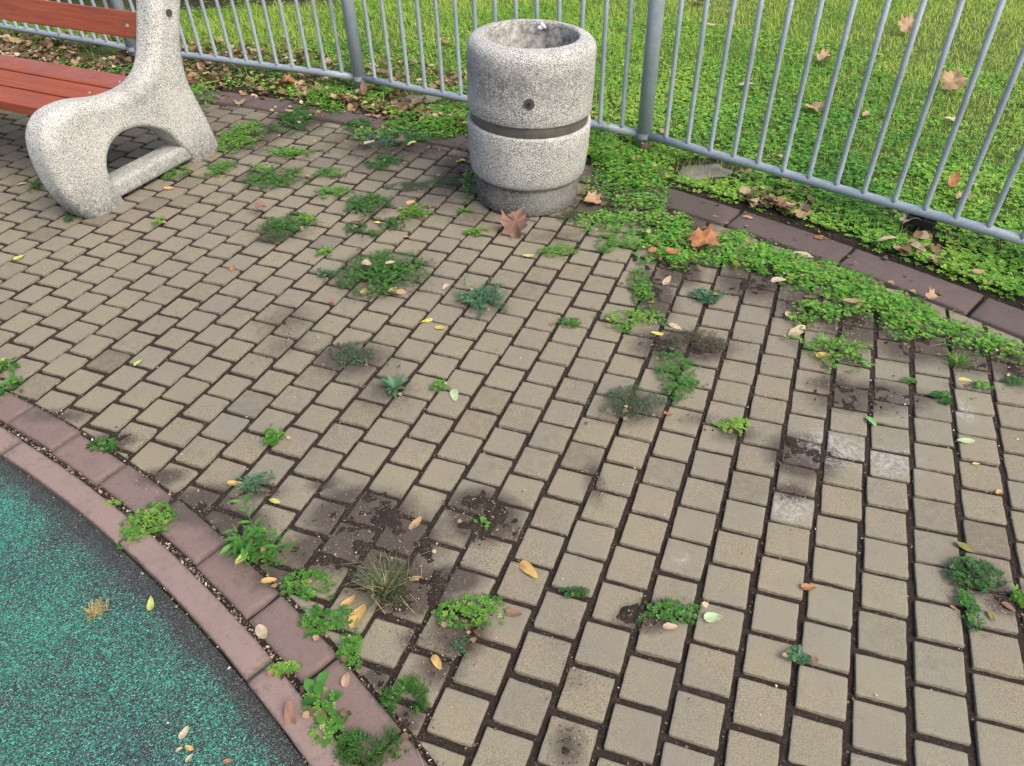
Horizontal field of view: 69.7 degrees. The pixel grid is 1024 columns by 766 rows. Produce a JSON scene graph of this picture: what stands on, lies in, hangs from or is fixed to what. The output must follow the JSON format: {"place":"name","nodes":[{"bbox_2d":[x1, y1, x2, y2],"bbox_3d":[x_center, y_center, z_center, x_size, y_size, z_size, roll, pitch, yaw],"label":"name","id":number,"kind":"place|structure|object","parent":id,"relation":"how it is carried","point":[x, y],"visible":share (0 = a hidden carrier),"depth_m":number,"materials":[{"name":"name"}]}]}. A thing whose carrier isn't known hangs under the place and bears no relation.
{"place":"outdoors","nodes":[
{"label":"outdoors","id":0,"kind":"place"},
{"bbox_2d":[0,102,1023,765],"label":"paving","id":1,"kind":"structure","parent":0,"point":[634,734],"depth_m":2.17,"materials":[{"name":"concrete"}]},
{"bbox_2d":[0,357,20,377],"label":"broad leaf weed","id":2,"kind":"object","parent":1,"relation":"on","point":[6,362],"visible":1,"depth_m":2.48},
{"bbox_2d":[0,372,24,394],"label":"broad leaf weed","id":3,"kind":"object","parent":1,"relation":"on","point":[13,379],"visible":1,"depth_m":2.40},
{"bbox_2d":[25,178,42,192],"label":"clover sprig","id":4,"kind":"object","parent":1,"relation":"on","point":[34,183],"visible":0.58,"depth_m":3.51,"materials":[{"name":"green plant"}]},
{"bbox_2d":[0,0,219,218],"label":"park bench","id":5,"kind":"object","parent":1,"relation":"on","point":[80,120],"visible":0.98,"depth_m":3.36,"materials":[{"name":"concrete"}]},
{"bbox_2d":[161,164,191,179],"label":"clover sprig","id":6,"kind":"object","parent":1,"relation":"on","point":[171,172],"visible":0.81,"depth_m":3.59,"materials":[{"name":"green plant"}]},
{"bbox_2d":[199,159,238,177],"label":"clover patch","id":7,"kind":"object","parent":1,"relation":"on","point":[216,166],"visible":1,"depth_m":3.62,"materials":[{"name":"green plant"}]},
{"bbox_2d":[212,117,276,158],"bbox_3d":[-1.460,-1.323,3.927,0.401,0.032,0.471,17,44,20],"label":"clover patch","id":8,"kind":"object","parent":1,"relation":"on","point":[241,137],"visible":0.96,"depth_m":3.91,"materials":[{"name":"green plant"}]},
{"bbox_2d":[228,470,276,492],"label":"weed clump","id":9,"kind":"object","parent":1,"relation":"on","point":[248,480],"visible":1,"depth_m":2.05,"materials":[{"name":"green plant"}]},
{"bbox_2d":[255,228,296,243],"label":"weed clump","id":10,"kind":"object","parent":1,"relation":"on","point":[270,238],"visible":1,"depth_m":3.10,"materials":[{"name":"green plant"}]},
{"bbox_2d":[250,210,316,240],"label":"clover patch","id":11,"kind":"object","parent":1,"relation":"on","point":[283,225],"visible":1,"depth_m":3.17,"materials":[{"name":"green plant"}]},
{"bbox_2d":[264,105,318,136],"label":"clover patch","id":12,"kind":"object","parent":1,"relation":"on","point":[293,120],"visible":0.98,"depth_m":4.06,"materials":[{"name":"green plant"}]},
{"bbox_2d":[261,143,334,158],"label":"weed clump","id":13,"kind":"object","parent":1,"relation":"on","point":[286,151],"visible":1,"depth_m":3.77,"materials":[{"name":"green plant"}]},
{"bbox_2d":[279,566,336,601],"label":"clover patch","id":14,"kind":"object","parent":1,"relation":"on","point":[306,587],"visible":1,"depth_m":1.79,"materials":[{"name":"green plant"}]},
{"bbox_2d":[309,267,340,277],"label":"weed clump","id":15,"kind":"object","parent":1,"relation":"on","point":[327,272],"visible":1,"depth_m":2.88,"materials":[{"name":"green plant"}]},
{"bbox_2d":[312,167,348,177],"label":"clover sprig","id":16,"kind":"object","parent":1,"relation":"on","point":[329,172],"visible":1,"depth_m":3.56,"materials":[{"name":"green plant"}]},
{"bbox_2d":[314,184,353,198],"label":"clover sprig","id":17,"kind":"object","parent":1,"relation":"on","point":[324,188],"visible":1,"depth_m":3.41,"materials":[{"name":"green plant"}]},
{"bbox_2d":[314,338,390,369],"bbox_3d":[-0.550,-0.102,2.491,0.216,0.020,0.200,-29,48,-28],"label":"weed clump","id":18,"kind":"object","parent":1,"relation":"on","point":[352,346],"visible":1,"depth_m":2.49,"materials":[{"name":"green plant"}]},
{"bbox_2d":[342,220,367,235],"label":"clover sprig","id":19,"kind":"object","parent":1,"relation":"on","point":[353,228],"visible":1,"depth_m":3.14,"materials":[{"name":"green plant"}]},
{"bbox_2d":[348,604,365,629],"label":"fallen leaf","id":20,"kind":"object","parent":1,"relation":"on","point":[356,618],"visible":1,"depth_m":1.73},
{"bbox_2d":[336,192,393,220],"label":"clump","id":21,"kind":"object","parent":1,"relation":"on","point":[364,204],"visible":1,"depth_m":3.30,"materials":[{"name":"green plant"}]},
{"bbox_2d":[323,242,442,304],"bbox_3d":[-0.505,-0.436,2.862,0.450,0.038,0.406,-18,43,-18],"label":"clover patch","id":22,"kind":"object","parent":1,"relation":"on","point":[384,284],"visible":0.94,"depth_m":2.85,"materials":[{"name":"green plant"}]},
{"bbox_2d":[363,154,407,169],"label":"clover patch","id":23,"kind":"object","parent":1,"relation":"on","point":[387,158],"visible":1,"depth_m":3.64,"materials":[{"name":"green plant"}]},
{"bbox_2d":[345,121,436,159],"bbox_3d":[-0.622,-1.271,3.823,0.576,0.044,0.432,-20,44,-20],"label":"weed clump","id":24,"kind":"object","parent":1,"relation":"on","point":[394,141],"visible":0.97,"depth_m":3.85,"materials":[{"name":"green plant"}]},
{"bbox_2d":[341,541,441,617],"bbox_3d":[-0.298,0.468,1.774,0.291,0.084,0.218,-2,41,0],"label":"grass tuft","id":25,"kind":"object","parent":1,"relation":"on","point":[385,581],"visible":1,"depth_m":1.79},
{"bbox_2d":[378,215,406,231],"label":"clover sprig","id":26,"kind":"object","parent":1,"relation":"on","point":[391,220],"visible":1,"depth_m":3.16,"materials":[{"name":"green plant"}]},
{"bbox_2d":[379,372,407,397],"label":"rosette weed","id":27,"kind":"object","parent":1,"relation":"on","point":[392,384],"visible":1,"depth_m":2.35,"materials":[{"name":"green plant"}]},
{"bbox_2d":[378,674,430,716],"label":"feathery weed","id":28,"kind":"object","parent":1,"relation":"on","point":[409,681],"visible":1,"depth_m":1.58,"materials":[{"name":"green plant"}]},
{"bbox_2d":[372,176,438,194],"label":"weed clump","id":29,"kind":"object","parent":1,"relation":"on","point":[410,185],"visible":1,"depth_m":3.44,"materials":[{"name":"green plant"}]},
{"bbox_2d":[396,202,434,220],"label":"weed clump","id":30,"kind":"object","parent":1,"relation":"on","point":[413,208],"visible":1,"depth_m":3.24,"materials":[{"name":"green plant"}]},
{"bbox_2d":[409,516,421,529],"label":"fallen leaf","id":31,"kind":"object","parent":1,"relation":"on","point":[416,521],"visible":1,"depth_m":1.94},
{"bbox_2d":[431,654,441,668],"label":"fallen leaf","id":32,"kind":"object","parent":1,"relation":"on","point":[436,660],"visible":1,"depth_m":1.65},
{"bbox_2d":[430,379,450,391],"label":"clover sprig","id":33,"kind":"object","parent":1,"relation":"on","point":[439,383],"visible":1,"depth_m":2.35,"materials":[{"name":"green plant"}]},
{"bbox_2d":[422,171,471,187],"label":"weed clump","id":34,"kind":"object","parent":1,"relation":"on","point":[447,178],"visible":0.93,"depth_m":3.46,"materials":[{"name":"green plant"}]},
{"bbox_2d":[450,628,474,660],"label":"weed clump","id":35,"kind":"object","parent":1,"relation":"on","point":[461,642],"visible":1,"depth_m":1.67,"materials":[{"name":"green plant"}]},
{"bbox_2d":[423,593,507,628],"bbox_3d":[-0.110,0.533,1.730,0.201,0.035,0.097,-2,41,0],"label":"clover patch","id":36,"kind":"object","parent":1,"relation":"on","point":[469,608],"visible":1,"depth_m":1.73,"materials":[{"name":"green plant"}]},
{"bbox_2d":[459,172,476,201],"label":"broad leaf weed","id":37,"kind":"object","parent":1,"relation":"on","point":[468,174],"visible":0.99,"depth_m":3.40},
{"bbox_2d":[462,227,489,235],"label":"clover sprig","id":38,"kind":"object","parent":1,"relation":"on","point":[475,230],"visible":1,"depth_m":3.10,"materials":[{"name":"green plant"}]},
{"bbox_2d":[454,273,513,317],"bbox_3d":[-0.106,-0.333,2.730,0.240,0.031,0.293,-2,41,0],"label":"weed clump","id":39,"kind":"object","parent":1,"relation":"on","point":[485,292],"visible":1,"depth_m":2.71,"materials":[{"name":"green plant"}]},
{"bbox_2d":[0,39,1022,765],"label":"dry crumbs","id":40,"kind":"object","parent":1,"relation":"on","point":[474,639],"visible":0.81,"depth_m":2.72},
{"bbox_2d":[0,105,1023,765],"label":"joint litter","id":41,"kind":"object","parent":1,"relation":"on","point":[236,613],"visible":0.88,"depth_m":1.99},
{"bbox_2d":[496,207,530,239],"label":"fallen leaf","id":42,"kind":"object","parent":1,"relation":"on","point":[514,224],"visible":1,"depth_m":3.06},
{"bbox_2d":[506,608,521,615],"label":"fallen leaf","id":43,"kind":"object","parent":1,"relation":"on","point":[512,612],"visible":1,"depth_m":1.74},
{"bbox_2d":[518,560,537,577],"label":"fallen leaf","id":44,"kind":"object","parent":1,"relation":"on","point":[527,567],"visible":1,"depth_m":1.82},
{"bbox_2d":[467,19,596,216],"bbox_3d":[0.074,-1.125,3.139,0.528,0.686,0.531,0,41,-2],"label":"litter bin","id":45,"kind":"object","parent":1,"relation":"on","point":[530,87],"visible":1,"depth_m":2.96,"materials":[{"name":"concrete"}]},
{"bbox_2d":[535,243,580,259],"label":"clover patch","id":46,"kind":"object","parent":1,"relation":"on","point":[563,252],"visible":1,"depth_m":2.96,"materials":[{"name":"green plant"}]},
{"bbox_2d":[555,316,580,328],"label":"clover sprig","id":47,"kind":"object","parent":1,"relation":"on","point":[576,322],"visible":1,"depth_m":2.59,"materials":[{"name":"green plant"}]},
{"bbox_2d":[550,207,594,224],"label":"weed clump","id":48,"kind":"object","parent":1,"relation":"on","point":[572,213],"visible":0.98,"depth_m":3.19,"materials":[{"name":"green plant"}]},
{"bbox_2d":[558,585,589,598],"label":"clover sprig","id":49,"kind":"object","parent":1,"relation":"on","point":[578,591],"visible":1,"depth_m":1.76,"materials":[{"name":"green plant"}]},
{"bbox_2d":[580,190,604,203],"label":"fallen leaf","id":50,"kind":"object","parent":1,"relation":"on","point":[592,197],"visible":1,"depth_m":3.28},
{"bbox_2d":[189,78,1023,364],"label":"clover cover","id":51,"kind":"object","parent":1,"relation":"on","point":[876,294],"visible":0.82,"depth_m":2.91,"materials":[{"name":"green plant"}]},
{"bbox_2d":[678,223,721,246],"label":"fallen leaf","id":52,"kind":"object","parent":51,"relation":"on","point":[699,237],"visible":1,"depth_m":2.94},
{"bbox_2d":[595,233,630,252],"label":"clover patch","id":53,"kind":"object","parent":1,"relation":"on","point":[612,235],"visible":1,"depth_m":2.99,"materials":[{"name":"green plant"}]},
{"bbox_2d":[587,379,672,418],"bbox_3d":[0.365,0.047,2.285,0.269,0.022,0.209,-2,41,0],"label":"weed clump","id":54,"kind":"object","parent":1,"relation":"on","point":[630,401],"visible":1,"depth_m":2.28,"materials":[{"name":"green plant"}]},
{"bbox_2d":[593,308,669,336],"bbox_3d":[0.429,-0.218,2.585,0.276,0.028,0.160,-2,41,0],"label":"clover patch","id":55,"kind":"object","parent":1,"relation":"on","point":[633,315],"visible":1,"depth_m":2.59,"materials":[{"name":"green plant"}]},
{"bbox_2d":[626,268,657,317],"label":"clover patch","id":56,"kind":"object","parent":1,"relation":"on","point":[647,294],"visible":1,"depth_m":2.73,"materials":[{"name":"green plant"}]},
{"bbox_2d":[652,346,707,408],"bbox_3d":[0.538,-0.031,2.361,0.165,0.032,0.309,-2,41,0],"label":"clover patch","id":57,"kind":"object","parent":1,"relation":"on","point":[675,369],"visible":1,"depth_m":2.35,"materials":[{"name":"green plant"}]},
{"bbox_2d":[656,324,753,352],"bbox_3d":[0.639,-0.150,2.502,0.312,0.023,0.216,-19,44,-19],"label":"weed clump","id":58,"kind":"object","parent":1,"relation":"on","point":[701,341],"visible":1,"depth_m":2.50,"materials":[{"name":"green plant"}]},
{"bbox_2d":[690,286,727,304],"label":"weed clump","id":59,"kind":"object","parent":1,"relation":"on","point":[704,294],"visible":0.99,"depth_m":2.69,"materials":[{"name":"green plant"}]},
{"bbox_2d":[701,612,723,621],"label":"fallen leaf","id":60,"kind":"object","parent":1,"relation":"on","point":[711,617],"visible":1,"depth_m":1.71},
{"bbox_2d":[712,416,752,435],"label":"clover sprig","id":61,"kind":"object","parent":1,"relation":"on","point":[740,424],"visible":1,"depth_m":2.18,"materials":[{"name":"green plant"}]},
{"bbox_2d":[788,324,805,335],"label":"fallen leaf","id":62,"kind":"object","parent":1,"relation":"on","point":[795,331],"visible":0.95,"depth_m":2.53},
{"bbox_2d":[784,332,874,375],"bbox_3d":[1.059,-0.106,2.425,0.271,0.035,0.246,-2,41,0],"label":"weed clump","id":63,"kind":"object","parent":1,"relation":"on","point":[834,343],"visible":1,"depth_m":2.43,"materials":[{"name":"green plant"}]},
{"bbox_2d":[929,390,951,404],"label":"clover sprig","id":64,"kind":"object","parent":1,"relation":"on","point":[944,394],"visible":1,"depth_m":2.26,"materials":[{"name":"green plant"}]},
{"bbox_2d":[938,350,975,369],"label":"grass tuft","id":65,"kind":"object","parent":1,"relation":"on","point":[960,360],"visible":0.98,"depth_m":2.38,"materials":[{"name":"green plant"}]},
{"bbox_2d":[957,541,974,551],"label":"fallen leaf","id":66,"kind":"object","parent":1,"relation":"on","point":[965,546],"visible":1,"depth_m":1.84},
{"bbox_2d":[952,588,990,631],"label":"clover sprig","id":67,"kind":"object","parent":1,"relation":"on","point":[963,600],"visible":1,"depth_m":1.70,"materials":[{"name":"green plant"}]},
{"bbox_2d":[942,551,1012,595],"bbox_3d":[1.117,0.455,1.780,0.147,0.031,0.128,-2,41,0],"label":"clover patch","id":68,"kind":"object","parent":1,"relation":"on","point":[966,560],"visible":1,"depth_m":1.77,"materials":[{"name":"green plant"}]},
{"bbox_2d":[973,380,994,390],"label":"clover sprig","id":69,"kind":"object","parent":1,"relation":"on","point":[978,384],"visible":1,"depth_m":2.29,"materials":[{"name":"green plant"}]},
{"bbox_2d":[1002,376,1023,385],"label":"clover sprig","id":70,"kind":"object","parent":1,"relation":"on","point":[1015,379],"visible":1,"depth_m":2.30,"materials":[{"name":"green plant"}]},
{"bbox_2d":[1009,582,1023,608],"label":"weed clump","id":71,"kind":"object","parent":1,"relation":"on","point":[1017,596],"visible":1,"depth_m":1.73,"materials":[{"name":"green plant"}]},
{"bbox_2d":[0,0,1023,765],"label":"ground","id":72,"kind":"structure","parent":0,"point":[388,516],"depth_m":2.53,"materials":[{"name":"plant"}]},
{"bbox_2d":[0,457,306,765],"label":"play surface","id":73,"kind":"object","parent":72,"relation":"on","point":[76,689],"visible":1,"depth_m":1.66,"materials":[{"name":"green rubber"}]},
{"bbox_2d":[81,599,114,625],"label":"dead grass tuft","id":74,"kind":"object","parent":73,"relation":"on","point":[95,609],"visible":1,"depth_m":1.76,"materials":[{"name":"plant"}]},
{"bbox_2d":[0,427,354,765],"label":"kerb","id":75,"kind":"structure","parent":72,"relation":"on","point":[232,638],"depth_m":1.78,"materials":[{"name":"concrete"}]},
{"bbox_2d":[266,660,302,677],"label":"clover sprig","id":76,"kind":"object","parent":75,"relation":"on","point":[279,666],"visible":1,"depth_m":1.63,"materials":[{"name":"green plant"}]},
{"bbox_2d":[284,700,295,725],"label":"fallen leaf","id":77,"kind":"object","parent":75,"relation":"on","point":[289,714],"visible":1,"depth_m":1.55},
{"bbox_2d":[309,706,327,719],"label":"fallen leaf","id":78,"kind":"object","parent":75,"relation":"on","point":[312,711],"visible":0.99,"depth_m":1.56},
{"bbox_2d":[0,392,428,765],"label":"slab border","id":79,"kind":"object","parent":72,"relation":"on","point":[249,595],"visible":0.79,"depth_m":1.84,"materials":[{"name":"concrete"}]},
{"bbox_2d":[85,435,118,453],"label":"clover sprig","id":80,"kind":"object","parent":79,"relation":"on","point":[101,443],"visible":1,"depth_m":2.18,"materials":[{"name":"green plant"}]},
{"bbox_2d":[117,500,180,548],"bbox_3d":[-0.975,0.363,1.955,0.165,0.038,0.136,-23,45,-22],"label":"clover patch","id":81,"kind":"object","parent":79,"relation":"on","point":[135,530],"visible":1,"depth_m":1.95,"materials":[{"name":"green plant"}]},
{"bbox_2d":[218,491,300,576],"bbox_3d":[-0.643,0.393,1.851,0.249,0.113,0.183,22,46,25],"label":"leafy weed","id":82,"kind":"object","parent":79,"relation":"on","point":[256,535],"visible":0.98,"depth_m":1.84,"materials":[{"name":"green plant"}]},
{"bbox_2d":[255,624,267,638],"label":"fallen leaf","id":83,"kind":"object","parent":79,"relation":"on","point":[261,632],"visible":1,"depth_m":1.71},
{"bbox_2d":[300,671,342,723],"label":"broad leaf weed","id":84,"kind":"object","parent":79,"relation":"on","point":[312,688],"visible":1,"depth_m":1.57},
{"bbox_2d":[298,603,356,638],"bbox_3d":[-0.434,0.552,1.724,0.137,0.029,0.092,-2,41,0],"label":"clover patch","id":85,"kind":"object","parent":79,"relation":"on","point":[340,623],"visible":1,"depth_m":1.72,"materials":[{"name":"green plant"}]},
{"bbox_2d":[307,710,352,748],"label":"clover patch","id":86,"kind":"object","parent":79,"relation":"on","point":[328,730],"visible":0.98,"depth_m":1.52,"materials":[{"name":"green plant"}]},
{"bbox_2d":[341,672,349,687],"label":"fallen leaf","id":87,"kind":"object","parent":79,"relation":"on","point":[345,679],"visible":1,"depth_m":1.61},
{"bbox_2d":[331,723,412,765],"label":"feathery weed","id":88,"kind":"object","parent":79,"relation":"on","point":[356,733],"visible":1,"depth_m":1.49,"materials":[{"name":"green plant"}]},
{"bbox_2d":[262,427,284,445],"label":"clover sprig","id":89,"kind":"object","parent":72,"relation":"on","point":[273,436],"visible":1,"depth_m":2.18,"materials":[{"name":"green plant"}]},
{"bbox_2d":[239,165,314,191],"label":"clover patch","id":90,"kind":"object","parent":72,"relation":"on","point":[275,177],"visible":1,"depth_m":3.53,"materials":[{"name":"green plant"}]},
{"bbox_2d":[292,214,319,224],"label":"clover sprig","id":91,"kind":"object","parent":72,"relation":"on","point":[305,216],"visible":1,"depth_m":3.21,"materials":[{"name":"green plant"}]},
{"bbox_2d":[332,49,362,84],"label":"leafy weed","id":92,"kind":"object","parent":72,"relation":"on","point":[346,67],"visible":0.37,"depth_m":4.56,"materials":[{"name":"green plant"}]},
{"bbox_2d":[335,627,363,670],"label":"clover sprig","id":93,"kind":"object","parent":72,"relation":"on","point":[352,647],"visible":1,"depth_m":1.67,"materials":[{"name":"green plant"}]},
{"bbox_2d":[391,95,440,103],"bbox_3d":[-0.553,-1.624,4.268,0.301,0.058,0.139,-2,41,0],"label":"flat stone","id":94,"kind":"object","parent":72,"relation":"on","point":[420,98],"visible":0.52,"depth_m":4.24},
{"bbox_2d":[0,29,957,264],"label":"leaf litter","id":95,"kind":"object","parent":72,"relation":"on","point":[781,202],"visible":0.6,"depth_m":4.50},
{"bbox_2d":[0,0,1023,245],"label":"metal fence","id":96,"kind":"object","parent":72,"relation":"on","point":[926,216],"visible":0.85,"depth_m":3.27,"materials":[{"name":"metal"}]},
{"bbox_2d":[0,0,1023,284],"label":"lawn grass","id":97,"kind":"structure","parent":72,"relation":"on","point":[712,44],"depth_m":4.90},
{"bbox_2d":[805,101,824,111],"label":"fallen leaf","id":98,"kind":"object","parent":97,"relation":"on","point":[817,106],"visible":0.94,"depth_m":3.91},
{"bbox_2d":[817,48,834,60],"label":"fallen leaf","id":99,"kind":"object","parent":97,"relation":"on","point":[822,55],"visible":0.98,"depth_m":4.52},
{"bbox_2d":[898,11,921,38],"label":"fallen leaf","id":100,"kind":"object","parent":97,"relation":"on","point":[906,24],"visible":0.79,"depth_m":4.89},
{"bbox_2d":[939,66,967,95],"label":"fallen leaf","id":101,"kind":"object","parent":97,"relation":"on","point":[951,79],"visible":1,"depth_m":4.07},
{"bbox_2d":[58,0,1023,304],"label":"verge clover","id":102,"kind":"object","parent":72,"relation":"on","point":[1008,282],"visible":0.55,"depth_m":3.68,"materials":[{"name":"green plant"}]},
{"bbox_2d":[948,171,959,188],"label":"fallen leaf","id":103,"kind":"object","parent":102,"relation":"on","point":[954,180],"visible":1,"depth_m":3.22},
{"bbox_2d":[191,88,1023,339],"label":"kerb","id":104,"kind":"structure","parent":72,"relation":"on","point":[990,312],"depth_m":3.03,"materials":[{"name":"concrete"}]},
{"bbox_2d":[342,118,371,131],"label":"clover sprig","id":105,"kind":"object","parent":104,"relation":"on","point":[355,122],"visible":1,"depth_m":4.01,"materials":[{"name":"green plant"}]},
{"bbox_2d":[925,286,941,299],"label":"fallen leaf","id":106,"kind":"object","parent":104,"relation":"on","point":[931,295],"visible":1,"depth_m":2.60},
{"bbox_2d":[636,598,701,625],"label":"clover patch","id":107,"kind":"object","parent":72,"relation":"on","point":[681,609],"visible":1,"depth_m":1.72,"materials":[{"name":"green plant"}]},
{"bbox_2d":[679,164,732,179],"bbox_3d":[0.911,-0.975,3.466,0.260,0.058,0.163,-2,41,0],"label":"flat stone","id":108,"kind":"object","parent":72,"relation":"on","point":[714,172],"visible":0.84,"depth_m":3.44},
{"bbox_2d":[784,644,811,665],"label":"weed clump","id":109,"kind":"object","parent":72,"relation":"on","point":[797,655],"visible":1,"depth_m":1.63,"materials":[{"name":"green plant"}]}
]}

